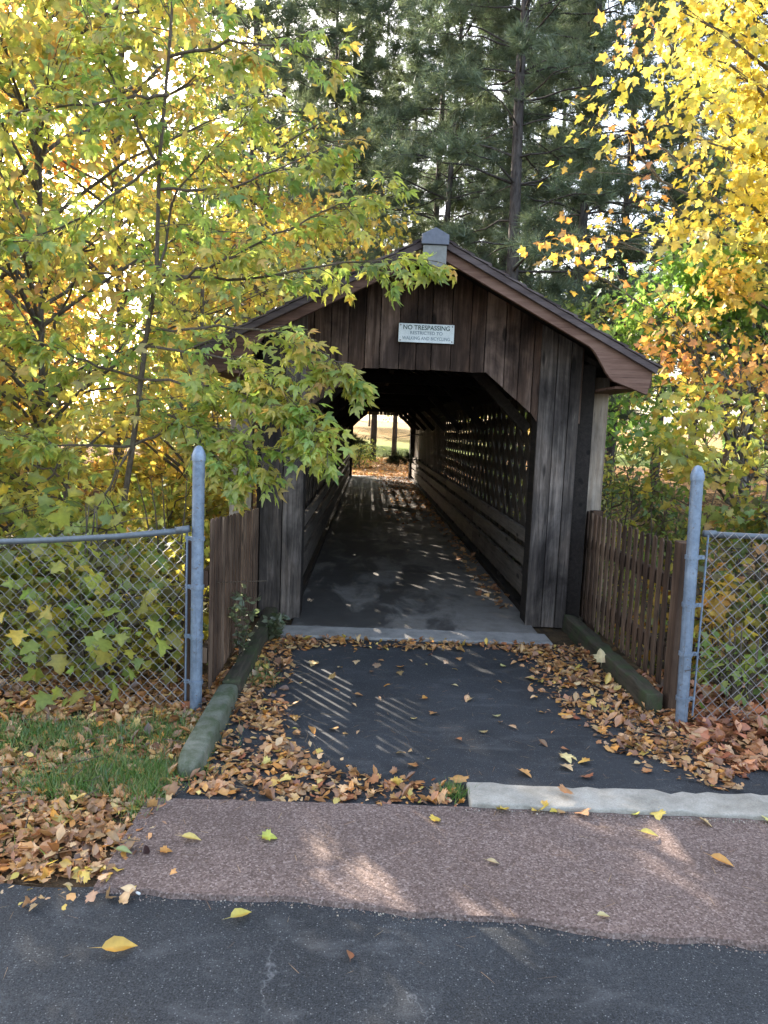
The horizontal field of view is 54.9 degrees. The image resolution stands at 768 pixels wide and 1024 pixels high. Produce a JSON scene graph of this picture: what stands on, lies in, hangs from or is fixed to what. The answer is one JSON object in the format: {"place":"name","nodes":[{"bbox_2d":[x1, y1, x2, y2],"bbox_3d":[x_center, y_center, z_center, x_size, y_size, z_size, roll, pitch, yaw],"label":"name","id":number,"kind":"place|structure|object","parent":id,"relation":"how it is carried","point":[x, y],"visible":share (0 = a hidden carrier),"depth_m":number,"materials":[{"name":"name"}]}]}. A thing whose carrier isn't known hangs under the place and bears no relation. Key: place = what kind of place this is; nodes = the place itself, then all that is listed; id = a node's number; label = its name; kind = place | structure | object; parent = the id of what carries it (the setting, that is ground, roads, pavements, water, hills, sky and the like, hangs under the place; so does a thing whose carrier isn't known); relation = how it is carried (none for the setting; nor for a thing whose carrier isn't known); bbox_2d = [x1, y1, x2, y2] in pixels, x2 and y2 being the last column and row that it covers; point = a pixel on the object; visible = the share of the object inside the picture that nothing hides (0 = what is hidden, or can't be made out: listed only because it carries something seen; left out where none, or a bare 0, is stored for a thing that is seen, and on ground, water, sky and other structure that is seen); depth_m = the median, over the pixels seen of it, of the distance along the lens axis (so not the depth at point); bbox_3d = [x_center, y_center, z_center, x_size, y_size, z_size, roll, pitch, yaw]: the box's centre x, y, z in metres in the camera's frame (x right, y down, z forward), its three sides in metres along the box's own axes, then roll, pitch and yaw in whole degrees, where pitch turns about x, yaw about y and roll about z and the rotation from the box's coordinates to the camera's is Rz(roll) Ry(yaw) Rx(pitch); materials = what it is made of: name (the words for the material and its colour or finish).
{"place":"outdoors","nodes":[
{"label":"outdoors","id":0,"kind":"place"},
{"bbox_2d":[0,883,767,1023],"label":"road","id":1,"kind":"structure","parent":0,"point":[185,961],"depth_m":2.21,"materials":[{"name":"asphalt"}]},
{"bbox_2d":[0,859,176,910],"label":"fallen leaves","id":2,"kind":"object","parent":1,"relation":"on","point":[84,877],"visible":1,"depth_m":2.55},
{"bbox_2d":[94,936,137,951],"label":"fallen leaf","id":3,"kind":"object","parent":1,"relation":"on","point":[116,943],"visible":1,"depth_m":2.24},
{"bbox_2d":[226,908,250,918],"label":"fallen leaf","id":4,"kind":"object","parent":1,"relation":"on","point":[238,912],"visible":1,"depth_m":2.41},
{"bbox_2d":[77,807,767,957],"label":"grit along edges","id":5,"kind":"object","parent":1,"relation":"on","point":[380,914],"visible":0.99,"depth_m":2.49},
{"bbox_2d":[0,408,767,887],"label":"ground","id":6,"kind":"structure","parent":0,"point":[556,636],"depth_m":14.67,"materials":[{"name":"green plant"}]},
{"bbox_2d":[0,565,52,667],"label":"shrub","id":7,"kind":"object","parent":6,"relation":"on","point":[11,610],"visible":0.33,"depth_m":4.69,"materials":[{"name":"green plant"}]},
{"bbox_2d":[0,4,108,398],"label":"pine tree","id":8,"kind":"object","parent":6,"relation":"on","point":[65,182],"visible":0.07,"depth_m":23.43,"materials":[{"name":"green plant"}]},
{"bbox_2d":[0,435,108,549],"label":"shrub","id":9,"kind":"object","parent":6,"relation":"on","point":[94,454],"visible":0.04,"depth_m":12.65,"materials":[{"name":"green plant"}]},
{"bbox_2d":[0,470,110,660],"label":"shrub","id":10,"kind":"object","parent":6,"relation":"on","point":[10,511],"visible":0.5,"depth_m":4.91,"materials":[{"name":"green plant"}]},
{"bbox_2d":[3,193,137,409],"bbox_3d":[-16.935,-9.258,35.391,10.288,13.298,10.030,2,6,-4],"label":"forest tree","id":11,"kind":"object","parent":6,"relation":"on","point":[76,312],"visible":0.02,"depth_m":34.08,"materials":[{"name":"yellow plant"}]},
{"bbox_2d":[2,136,143,420],"bbox_3d":[-14.789,-8.459,29.486,10.025,12.958,9.774,2,6,-1],"label":"forest tree","id":12,"kind":"object","parent":6,"relation":"on","point":[67,335],"visible":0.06,"depth_m":29.46,"materials":[{"name":"yellow plant"}]},
{"bbox_2d":[0,39,151,511],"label":"maple tree","id":13,"kind":"object","parent":6,"relation":"on","point":[7,388],"visible":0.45,"depth_m":6.81,"materials":[{"name":"yellow plant"}]},
{"bbox_2d":[46,287,112,437],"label":"forest tree","id":14,"kind":"object","parent":6,"relation":"on","point":[60,407],"visible":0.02,"depth_m":44.81,"materials":[{"name":"yellow plant"}]},
{"bbox_2d":[0,0,179,420],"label":"maple tree","id":15,"kind":"object","parent":6,"relation":"on","point":[4,169],"visible":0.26,"depth_m":9.39,"materials":[{"name":"yellow plant"}]},
{"bbox_2d":[0,6,186,474],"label":"maple tree","id":16,"kind":"object","parent":6,"relation":"on","point":[62,165],"visible":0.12,"depth_m":15.07,"materials":[{"name":"yellow plant"}]},
{"bbox_2d":[0,399,204,665],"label":"shrub","id":17,"kind":"object","parent":6,"relation":"on","point":[46,470],"visible":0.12,"depth_m":6.31,"materials":[{"name":"green plant"}]},
{"bbox_2d":[0,445,205,710],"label":"chain link fence","id":18,"kind":"object","parent":6,"relation":"on","point":[196,635],"visible":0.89,"depth_m":4.10,"materials":[{"name":"metal"}]},
{"bbox_2d":[0,544,208,711],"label":"shrub","id":19,"kind":"object","parent":6,"relation":"on","point":[101,655],"visible":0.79,"depth_m":4.33,"materials":[{"name":"green plant"}]},
{"bbox_2d":[0,664,228,883],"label":"leaf litter on lawn","id":20,"kind":"object","parent":6,"relation":"on","point":[49,847],"visible":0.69,"depth_m":3.34,"materials":[{"name":"plant"}]},
{"bbox_2d":[109,845,131,853],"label":"fallen leaf","id":21,"kind":"object","parent":20,"relation":"on","point":[122,848],"visible":1,"depth_m":2.72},
{"bbox_2d":[0,700,245,860],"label":"grass on lawn","id":22,"kind":"structure","parent":6,"relation":"on","point":[156,772],"depth_m":3.43,"materials":[{"name":"plant"}]},
{"bbox_2d":[0,476,256,672],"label":"shrub","id":23,"kind":"object","parent":6,"relation":"on","point":[61,517],"visible":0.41,"depth_m":4.63,"materials":[{"name":"green plant"}]},
{"bbox_2d":[47,475,209,675],"bbox_3d":[-1.962,0.820,6.094,1.346,2.259,2.037,6,7,30],"label":"shrub","id":24,"kind":"object","parent":6,"relation":"on","point":[153,654],"visible":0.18,"depth_m":6.08,"materials":[{"name":"green plant"}]},
{"bbox_2d":[77,458,228,672],"bbox_3d":[-2.520,0.838,9.403,2.475,3.064,3.051,2,6,-1],"label":"shrub","id":25,"kind":"object","parent":6,"relation":"on","point":[176,498],"visible":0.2,"depth_m":9.04,"materials":[{"name":"green plant"}]},
{"bbox_2d":[51,436,256,603],"bbox_3d":[-3.785,0.242,12.679,3.410,3.460,3.116,2,6,-1],"label":"shrub","id":26,"kind":"object","parent":6,"relation":"on","point":[138,465],"visible":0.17,"depth_m":12.11,"materials":[{"name":"green plant"}]},
{"bbox_2d":[0,0,309,597],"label":"maple tree","id":27,"kind":"object","parent":6,"relation":"on","point":[116,177],"visible":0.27,"depth_m":12.34,"materials":[{"name":"yellow plant"}]},
{"bbox_2d":[77,391,255,522],"bbox_3d":[-5.719,-0.974,19.502,4.676,4.351,3.739,4,7,18],"label":"shrub","id":28,"kind":"object","parent":6,"relation":"on","point":[105,441],"visible":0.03,"depth_m":18.96,"materials":[{"name":"green plant"}]},
{"bbox_2d":[114,264,230,422],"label":"forest tree","id":29,"kind":"object","parent":6,"relation":"on","point":[219,419],"visible":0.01,"depth_m":44.52,"materials":[{"name":"yellow plant"}]},
{"bbox_2d":[0,0,361,657],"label":"maple tree","id":30,"kind":"object","parent":6,"relation":"on","point":[45,48],"visible":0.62,"depth_m":6.87,"materials":[{"name":"yellow plant"}]},
{"bbox_2d":[136,296,225,407],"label":"forest tree","id":31,"kind":"object","parent":6,"relation":"on","point":[155,377],"depth_m":50.12,"materials":[{"name":"yellow plant"}]},
{"bbox_2d":[37,167,333,563],"bbox_3d":[-2.942,-1.483,11.235,4.381,7.279,5.241,0,7,-19],"label":"maple tree","id":32,"kind":"object","parent":6,"relation":"on","point":[173,469],"visible":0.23,"depth_m":10.99,"materials":[{"name":"yellow plant"}]},
{"bbox_2d":[76,0,296,465],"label":"maple tree","id":33,"kind":"object","parent":6,"relation":"on","point":[243,26],"visible":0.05,"depth_m":23.24,"materials":[{"name":"green plant"}]},
{"bbox_2d":[177,684,237,778],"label":"kerb block","id":34,"kind":"structure","parent":6,"relation":"on","point":[204,737],"depth_m":3.67,"materials":[{"name":"concrete"}]},
{"bbox_2d":[183,507,258,701],"bbox_3d":[-1.089,0.562,5.171,0.150,1.261,1.885,2,6,-1],"label":"board fence","id":35,"kind":"object","parent":6,"relation":"on","point":[233,560],"visible":0.77,"depth_m":4.66,"materials":[{"name":"brown wood"}]},
{"bbox_2d":[0,0,456,667],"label":"box elder","id":36,"kind":"object","parent":6,"relation":"on","point":[308,440],"visible":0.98,"depth_m":4.62,"materials":[{"name":"green plant"}]},
{"bbox_2d":[222,607,276,697],"bbox_3d":[-0.915,0.954,5.242,0.117,0.157,1.811,2,6,-1],"label":"edging timber","id":37,"kind":"object","parent":6,"relation":"on","point":[243,666],"visible":0.57,"depth_m":4.85,"materials":[{"name":"wood"}]},
{"bbox_2d":[189,53,319,432],"bbox_3d":[-5.972,-11.771,34.730,6.957,19.503,6.646,8,9,43],"label":"pine tree","id":38,"kind":"object","parent":6,"relation":"on","point":[263,156],"depth_m":33.56,"materials":[{"name":"green plant"}]},
{"bbox_2d":[140,0,369,432],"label":"pine tree","id":39,"kind":"object","parent":6,"relation":"on","point":[287,12],"visible":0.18,"depth_m":18.98,"materials":[{"name":"green plant"}]},
{"bbox_2d":[100,94,420,449],"bbox_3d":[-2.005,-3.732,16.200,7.098,10.906,6.451,2,6,-1],"label":"maple tree","id":40,"kind":"object","parent":6,"relation":"on","point":[290,136],"visible":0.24,"depth_m":15.54,"materials":[{"name":"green plant"}]},
{"bbox_2d":[213,0,362,330],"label":"pine tree","id":41,"kind":"object","parent":6,"relation":"on","point":[286,89],"visible":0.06,"depth_m":27.24,"materials":[{"name":"green plant"}]},
{"bbox_2d":[230,0,425,447],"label":"pine tree","id":42,"kind":"object","parent":6,"relation":"on","point":[378,63],"visible":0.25,"depth_m":21.72,"materials":[{"name":"green plant"}]},
{"bbox_2d":[315,54,386,267],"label":"pine tree","id":43,"kind":"object","parent":6,"relation":"on","point":[342,141],"depth_m":41.23,"materials":[{"name":"green plant"}]},
{"bbox_2d":[276,0,434,304],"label":"pine tree","id":44,"kind":"object","parent":6,"relation":"on","point":[355,62],"visible":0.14,"depth_m":23.48,"materials":[{"name":"green plant"}]},
{"bbox_2d":[352,436,385,468],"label":"shrub","id":45,"kind":"object","parent":6,"relation":"on","point":[360,455],"visible":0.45,"depth_m":30.24,"materials":[{"name":"green plant"}]},
{"bbox_2d":[325,0,436,461],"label":"pine tree","id":46,"kind":"object","parent":6,"relation":"on","point":[373,436],"visible":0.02,"depth_m":33.36,"materials":[{"name":"green plant"}]},
{"bbox_2d":[0,640,765,841],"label":"twigs in litter","id":47,"kind":"object","parent":6,"relation":"on","point":[239,781],"visible":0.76,"depth_m":3.80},
{"bbox_2d":[0,627,766,688],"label":"leaf litter on bank","id":48,"kind":"object","parent":6,"relation":"on","point":[150,672],"visible":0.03,"depth_m":4.87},
{"bbox_2d":[384,54,436,455],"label":"pine tree","id":49,"kind":"object","parent":6,"relation":"on","point":[394,431],"depth_m":46.54,"materials":[{"name":"green plant"}]},
{"bbox_2d":[193,227,662,645],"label":"covered bridge","id":50,"kind":"structure","parent":6,"relation":"on","point":[346,556],"depth_m":6.21,"materials":[{"name":"wood"}]},
{"bbox_2d":[398,323,454,343],"bbox_3d":[0.341,-1.438,5.955,0.448,0.148,0.010,2,6,-1],"label":"warning sign","id":51,"kind":"object","parent":50,"relation":"attached to","point":[425,333],"visible":1,"depth_m":5.95,"materials":[{"name":"metal"}]},
{"bbox_2d":[352,457,515,479],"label":"fallen leaves","id":52,"kind":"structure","parent":6,"relation":"on","point":[379,469],"depth_m":28.99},
{"bbox_2d":[375,475,511,608],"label":"leaf litter in bridge","id":53,"kind":"object","parent":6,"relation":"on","point":[479,592],"visible":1,"depth_m":13.62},
{"bbox_2d":[340,0,548,479],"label":"pine tree","id":54,"kind":"object","parent":6,"relation":"on","point":[407,170],"visible":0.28,"depth_m":19.57,"materials":[{"name":"green plant"}]},
{"bbox_2d":[386,39,502,456],"bbox_3d":[3.341,-12.504,37.016,7.653,21.453,7.311,0,7,-17],"label":"pine tree","id":55,"kind":"object","parent":6,"relation":"on","point":[421,208],"depth_m":36.09,"materials":[{"name":"green plant"}]},
{"bbox_2d":[364,0,532,275],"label":"pine tree","id":56,"kind":"object","parent":6,"relation":"on","point":[437,210],"visible":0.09,"depth_m":26.45,"materials":[{"name":"green plant"}]},
{"bbox_2d":[463,418,529,516],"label":"shrub","id":57,"kind":"object","parent":6,"relation":"on","point":[498,474],"visible":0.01,"depth_m":17.31,"materials":[{"name":"green plant"}]},
{"bbox_2d":[362,0,672,544],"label":"pine tree","id":58,"kind":"object","parent":6,"relation":"on","point":[520,37],"visible":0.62,"depth_m":14.90,"materials":[{"name":"green plant"}]},
{"bbox_2d":[421,0,624,459],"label":"pine tree","id":59,"kind":"object","parent":6,"relation":"on","point":[485,34],"visible":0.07,"depth_m":23.36,"materials":[{"name":"green plant"}]},
{"bbox_2d":[491,429,615,559],"bbox_3d":[2.954,0.254,13.110,2.522,4.282,3.365,2,6,-1],"label":"shrub","id":60,"kind":"object","parent":6,"relation":"on","point":[521,483],"visible":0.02,"depth_m":13.16,"materials":[{"name":"green plant"}]},
{"bbox_2d":[476,0,636,463],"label":"pine tree","id":61,"kind":"object","parent":6,"relation":"on","point":[547,128],"visible":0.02,"depth_m":27.64,"materials":[{"name":"green plant"}]},
{"bbox_2d":[520,3,621,316],"bbox_3d":[8.001,-13.129,34.940,7.167,23.659,6.652,6,7,33],"label":"pine tree","id":62,"kind":"object","parent":6,"relation":"on","point":[563,122],"visible":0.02,"depth_m":33.96,"materials":[{"name":"green plant"}]},
{"bbox_2d":[482,271,672,513],"bbox_3d":[2.681,-1.266,15.035,5.151,6.924,5.506,2,6,-1],"label":"maple tree","id":63,"kind":"object","parent":6,"relation":"on","point":[573,309],"visible":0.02,"depth_m":13.95,"materials":[{"name":"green plant"}]},
{"bbox_2d":[442,0,725,455],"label":"pine tree","id":64,"kind":"object","parent":6,"relation":"on","point":[512,14],"visible":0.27,"depth_m":17.19,"materials":[{"name":"green plant"}]},
{"bbox_2d":[521,417,688,611],"bbox_3d":[2.999,0.664,10.360,2.475,3.999,2.756,2,6,-1],"label":"shrub","id":65,"kind":"object","parent":6,"relation":"on","point":[607,474],"visible":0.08,"depth_m":10.13,"materials":[{"name":"green plant"}]},
{"bbox_2d":[562,614,662,714],"bbox_3d":[1.574,1.041,5.287,0.117,0.171,1.889,2,6,-1],"label":"edging timber","id":66,"kind":"object","parent":6,"relation":"on","point":[634,683],"visible":0.76,"depth_m":4.93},
{"bbox_2d":[466,782,767,820],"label":"kerb stone","id":67,"kind":"object","parent":6,"relation":"on","point":[621,801],"visible":0.77,"depth_m":3.23,"materials":[{"name":"stone"}]},
{"bbox_2d":[583,272,657,443],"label":"forest tree","id":68,"kind":"object","parent":6,"relation":"on","point":[626,393],"visible":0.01,"depth_m":41.27,"materials":[{"name":"green plant"}]},
{"bbox_2d":[520,0,737,532],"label":"pine tree","id":69,"kind":"object","parent":6,"relation":"on","point":[669,179],"visible":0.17,"depth_m":20.91,"materials":[{"name":"green plant"}]},
{"bbox_2d":[579,510,686,683],"bbox_3d":[1.804,0.672,5.564,0.150,1.189,1.845,2,6,-2],"label":"picket fence","id":70,"kind":"object","parent":6,"relation":"on","point":[591,594],"visible":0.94,"depth_m":5.33,"materials":[{"name":"brown wood"}]},
{"bbox_2d":[516,3,767,650],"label":"maple tree","id":71,"kind":"object","parent":6,"relation":"on","point":[596,241],"visible":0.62,"depth_m":7.81,"materials":[{"name":"yellow plant"}]},
{"bbox_2d":[548,0,767,317],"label":"maple tree","id":72,"kind":"object","parent":6,"relation":"on","point":[750,153],"visible":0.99,"depth_m":6.63,"materials":[{"name":"yellow plant"}]},
{"bbox_2d":[595,430,722,663],"bbox_3d":[2.565,0.923,8.060,1.778,3.773,2.182,2,6,-1],"label":"shrub","id":73,"kind":"object","parent":6,"relation":"on","point":[625,512],"visible":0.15,"depth_m":7.85,"materials":[{"name":"green plant"}]},
{"bbox_2d":[594,0,752,481],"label":"pine tree","id":74,"kind":"object","parent":6,"relation":"on","point":[637,203],"visible":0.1,"depth_m":26.12,"materials":[{"name":"green plant"}]},
{"bbox_2d":[584,215,767,645],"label":"maple tree","id":75,"kind":"object","parent":6,"relation":"on","point":[674,273],"visible":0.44,"depth_m":8.02,"materials":[{"name":"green plant"}]},
{"bbox_2d":[584,282,767,675],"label":"maple tree","id":76,"kind":"object","parent":6,"relation":"on","point":[747,370],"visible":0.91,"depth_m":6.95,"materials":[{"name":"orange plant"}]},
{"bbox_2d":[595,443,765,674],"bbox_3d":[2.865,1.033,7.145,2.038,3.348,2.056,2,6,-1],"label":"shrub","id":77,"kind":"object","parent":6,"relation":"on","point":[662,520],"visible":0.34,"depth_m":6.98,"materials":[{"name":"green plant"}]},
{"bbox_2d":[662,541,699,711],"bbox_3d":[1.753,0.734,4.384,0.110,1.120,0.100,2,6,-1],"label":"fence post","id":78,"kind":"object","parent":6,"relation":"on","point":[669,692],"visible":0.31,"depth_m":4.35,"materials":[{"name":"brown wood"}]},
{"bbox_2d":[610,0,767,582],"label":"pine tree","id":79,"kind":"object","parent":6,"relation":"on","point":[765,13],"visible":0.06,"depth_m":16.83,"materials":[{"name":"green plant"}]},
{"bbox_2d":[613,536,767,682],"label":"shrub","id":80,"kind":"object","parent":6,"relation":"on","point":[713,602],"visible":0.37,"depth_m":5.53,"materials":[{"name":"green plant"}]},
{"bbox_2d":[615,476,767,684],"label":"shrub","id":81,"kind":"object","parent":6,"relation":"on","point":[760,522],"visible":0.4,"depth_m":5.95,"materials":[{"name":"green plant"}]},
{"bbox_2d":[625,375,767,606],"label":"maple tree","id":82,"kind":"object","parent":6,"relation":"on","point":[674,443],"visible":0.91,"depth_m":6.36,"materials":[{"name":"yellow plant"}]},
{"bbox_2d":[625,0,767,449],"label":"pine tree","id":83,"kind":"object","parent":6,"relation":"on","point":[660,188],"visible":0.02,"depth_m":31.30,"materials":[{"name":"plant"}]},
{"bbox_2d":[633,205,767,471],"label":"forest tree","id":84,"kind":"object","parent":6,"relation":"on","point":[727,452],"visible":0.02,"depth_m":32.88,"materials":[{"name":"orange plant"}]},
{"bbox_2d":[640,40,767,476],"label":"maple tree","id":85,"kind":"object","parent":6,"relation":"on","point":[712,152],"visible":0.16,"depth_m":13.89,"materials":[{"name":"yellow plant"}]},
{"bbox_2d":[675,465,767,726],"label":"chain link fence","id":86,"kind":"object","parent":6,"relation":"on","point":[686,654],"visible":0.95,"depth_m":4.12,"materials":[{"name":"metal"}]},
{"bbox_2d":[681,20,767,483],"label":"pine tree","id":87,"kind":"object","parent":6,"relation":"on","point":[736,335],"visible":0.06,"depth_m":21.82,"materials":[{"name":"plant"}]},
{"bbox_2d":[685,612,767,727],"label":"shrub","id":88,"kind":"object","parent":6,"relation":"on","point":[733,677],"visible":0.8,"depth_m":4.50,"materials":[{"name":"green plant"}]},
{"bbox_2d":[702,483,767,625],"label":"shrub","id":89,"kind":"object","parent":6,"relation":"on","point":[709,509],"visible":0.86,"depth_m":5.57,"materials":[{"name":"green plant"}]},
{"bbox_2d":[1,0,767,437],"label":"sky","id":90,"kind":"structure","parent":0,"point":[379,417],"materials":[{"name":"white"}]},
{"bbox_2d":[93,798,767,950],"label":"sidewalk","id":91,"kind":"structure","parent":0,"point":[569,892],"depth_m":2.73,"materials":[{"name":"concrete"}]},
{"bbox_2d":[179,832,200,839],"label":"fallen leaf","id":92,"kind":"object","parent":91,"relation":"on","point":[189,835],"visible":1,"depth_m":2.82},
{"bbox_2d":[260,829,277,840],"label":"fallen leaf","id":93,"kind":"object","parent":91,"relation":"on","point":[267,834],"visible":1,"depth_m":2.86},
{"bbox_2d":[650,809,665,819],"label":"fallen leaf","id":94,"kind":"object","parent":91,"relation":"on","point":[658,814],"visible":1,"depth_m":3.14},
{"bbox_2d":[706,853,732,865],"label":"fallen leaf","id":95,"kind":"object","parent":91,"relation":"on","point":[720,857],"visible":1,"depth_m":2.81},
{"bbox_2d":[171,637,766,806],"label":"path","id":96,"kind":"structure","parent":0,"point":[479,672],"depth_m":4.04,"materials":[{"name":"asphalt"}]},
{"bbox_2d":[247,651,475,804],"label":"grass by kerb","id":97,"kind":"structure","parent":96,"relation":"on","point":[458,794],"depth_m":3.33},
{"bbox_2d":[3,642,765,982],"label":"fallen leaves","id":98,"kind":"object","parent":96,"relation":"on","point":[397,822],"visible":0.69,"depth_m":3.00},
{"bbox_2d":[159,633,743,805],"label":"leaf litter on path","id":99,"kind":"object","parent":96,"relation":"on","point":[216,784],"visible":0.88,"depth_m":3.86,"materials":[{"name":"plant"}]},
{"bbox_2d":[228,578,261,662],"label":"weed","id":100,"kind":"object","parent":99,"relation":"on","point":[241,609],"visible":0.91,"depth_m":4.82,"materials":[{"name":"green plant"}]},
{"bbox_2d":[261,612,290,639],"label":"weed","id":101,"kind":"object","parent":99,"relation":"on","point":[276,626],"visible":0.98,"depth_m":5.54,"materials":[{"name":"green plant"}]},
{"bbox_2d":[592,648,605,662],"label":"fallen leaf","id":102,"kind":"object","parent":96,"relation":"on","point":[599,656],"visible":0.98,"depth_m":5.10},
{"bbox_2d":[746,769,767,794],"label":"path shoulder","id":103,"kind":"object","parent":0,"point":[759,777],"visible":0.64,"depth_m":3.58},
{"bbox_2d":[636,668,767,777],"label":"leaf litter by fence","id":104,"kind":"object","parent":103,"relation":"on","point":[719,732],"visible":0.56,"depth_m":4.12,"materials":[{"name":"plant"}]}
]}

